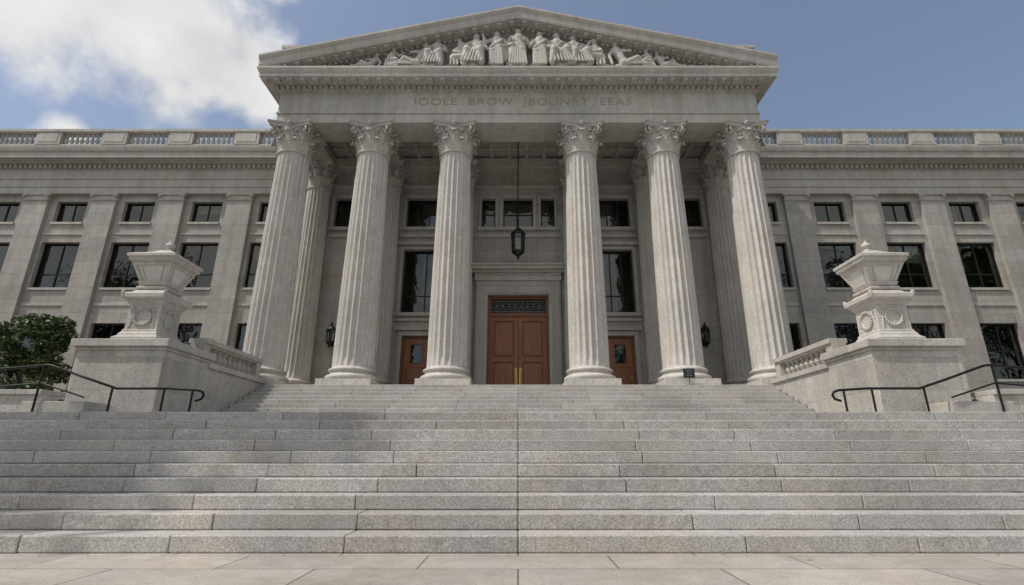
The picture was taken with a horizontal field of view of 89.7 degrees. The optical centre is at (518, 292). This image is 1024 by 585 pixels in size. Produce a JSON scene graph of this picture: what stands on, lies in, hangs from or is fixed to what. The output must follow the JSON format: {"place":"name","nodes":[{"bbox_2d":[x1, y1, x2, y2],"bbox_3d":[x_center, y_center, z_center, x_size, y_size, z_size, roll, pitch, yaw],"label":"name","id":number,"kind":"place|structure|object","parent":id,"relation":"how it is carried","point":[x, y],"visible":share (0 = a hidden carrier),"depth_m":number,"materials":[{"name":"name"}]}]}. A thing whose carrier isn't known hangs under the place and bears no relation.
{"place":"outdoors","nodes":[
{"label":"outdoors","id":0,"kind":"place"},
{"bbox_2d":[0,553,1023,584],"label":"pavement","id":1,"kind":"structure","parent":0,"point":[508,569],"depth_m":4.42,"materials":[{"name":"stone"}]},
{"bbox_2d":[0,0,1023,143],"label":"sky","id":2,"kind":"structure","parent":0,"point":[65,64],"materials":[{"name":"blue"}]},
{"label":"ground","id":3,"kind":"structure","parent":0,"visible":0},
{"bbox_2d":[0,5,1023,399],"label":"courthouse","id":4,"kind":"structure","parent":3,"relation":"on","point":[366,203],"depth_m":23.57,"materials":[{"name":"stone"}]},
{"bbox_2d":[326,322,335,347],"bbox_3d":[-8.300,1.913,22.827,0.400,1.195,0.553,0,-18,0],"label":"wall lantern","id":5,"kind":"object","parent":4,"relation":"attached to","point":[332,329],"depth_m":22.76,"materials":[{"name":"black metal"}]},
{"bbox_2d":[0,201,1023,378],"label":"window frames","id":6,"kind":"structure","parent":4,"relation":"in","point":[907,207],"depth_m":25.51,"materials":[{"name":"brown metal"}]},
{"bbox_2d":[511,142,525,258],"bbox_3d":[0.000,-4.314,23.011,0.660,6.048,0.572,0,-18,0],"label":"hanging lantern","id":7,"kind":"object","parent":4,"relation":"hanging from","point":[521,233],"visible":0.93,"depth_m":22.35,"materials":[{"name":"black metal"}]},
{"bbox_2d":[402,317,634,384],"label":"door leaves","id":8,"kind":"structure","parent":4,"relation":"in","point":[507,336],"depth_m":23.03,"materials":[{"name":"brown wood"}]},
{"bbox_2d":[700,322,709,347],"bbox_3d":[8.300,1.913,22.827,0.400,1.195,0.553,0,-18,0],"label":"wall lantern","id":9,"kind":"object","parent":4,"relation":"attached to","point":[704,336],"depth_m":22.77,"materials":[{"name":"black metal"}]},
{"bbox_2d":[0,385,1023,552],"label":"stone staircase","id":10,"kind":"structure","parent":3,"relation":"on","point":[578,469],"depth_m":6.81,"materials":[{"name":"stone"}]},
{"bbox_2d":[0,395,61,411],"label":"wall","id":11,"kind":"structure","parent":10,"relation":"on","point":[10,403],"depth_m":12.26,"materials":[{"name":"stone"}]},
{"bbox_2d":[0,389,110,411],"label":"coping","id":12,"kind":"object","parent":10,"relation":"on","point":[63,406],"visible":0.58,"depth_m":11.75,"materials":[{"name":"stone"}]},
{"bbox_2d":[0,364,204,411],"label":"handrail","id":13,"kind":"object","parent":10,"relation":"on","point":[112,387],"visible":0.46,"depth_m":11.78,"materials":[{"name":"black metal"}]},
{"bbox_2d":[64,241,215,411],"bbox_3d":[-10.050,1.607,13.975,2.480,6.500,2.140,0,-18,0],"label":"stone pedestal lantern","id":14,"kind":"object","parent":10,"relation":"on","point":[145,347],"visible":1,"depth_m":13.39,"materials":[{"name":"stone"}]},
{"bbox_2d":[189,338,265,411],"bbox_3d":[-9.350,3.637,16.119,0.940,3.740,3.520,0,-18,0],"label":"stair balustrade","id":15,"kind":"object","parent":10,"relation":"on","point":[229,380],"visible":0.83,"depth_m":15.95,"materials":[{"name":"stone"}]},
{"bbox_2d":[683,369,694,384],"bbox_3d":[6.020,2.968,18.096,0.400,0.580,0.160,0,-18,0],"label":"notice sign","id":16,"kind":"object","parent":10,"relation":"on","point":[689,373],"visible":0.94,"depth_m":18.10,"materials":[{"name":"black metal"}]},
{"bbox_2d":[770,338,846,411],"bbox_3d":[9.350,3.637,16.119,0.940,3.740,3.520,0,-18,0],"label":"stair balustrade","id":17,"kind":"object","parent":10,"relation":"on","point":[806,380],"visible":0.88,"depth_m":15.96,"materials":[{"name":"stone"}]},
{"bbox_2d":[820,241,971,411],"bbox_3d":[10.050,1.607,13.975,2.480,6.500,2.140,0,-18,0],"label":"pedestal urn","id":18,"kind":"object","parent":10,"relation":"on","point":[890,347],"visible":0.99,"depth_m":13.37,"materials":[{"name":"stone"}]},
{"bbox_2d":[831,364,1023,411],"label":"handrail","id":19,"kind":"object","parent":10,"relation":"on","point":[996,383],"visible":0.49,"depth_m":11.77,"materials":[{"name":"black metal"}]},
{"bbox_2d":[925,389,1023,411],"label":"coping","id":20,"kind":"object","parent":10,"relation":"on","point":[974,406],"visible":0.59,"depth_m":11.74,"materials":[{"name":"stone"}]},
{"bbox_2d":[974,395,1023,411],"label":"wall","id":21,"kind":"structure","parent":10,"relation":"on","point":[1018,400],"depth_m":12.27,"materials":[{"name":"stone"}]},
{"bbox_3d":[0.000,5.423,17.647,80.000,2.270,11.120,0,-18,0],"label":"terrace bed","id":22,"kind":"object","parent":3,"relation":"on","visible":0},
{"bbox_2d":[0,313,78,391],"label":"shrub","id":23,"kind":"object","parent":22,"relation":"on","point":[51,336],"visible":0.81,"depth_m":14.45,"materials":[{"name":"green plant"}]}
]}

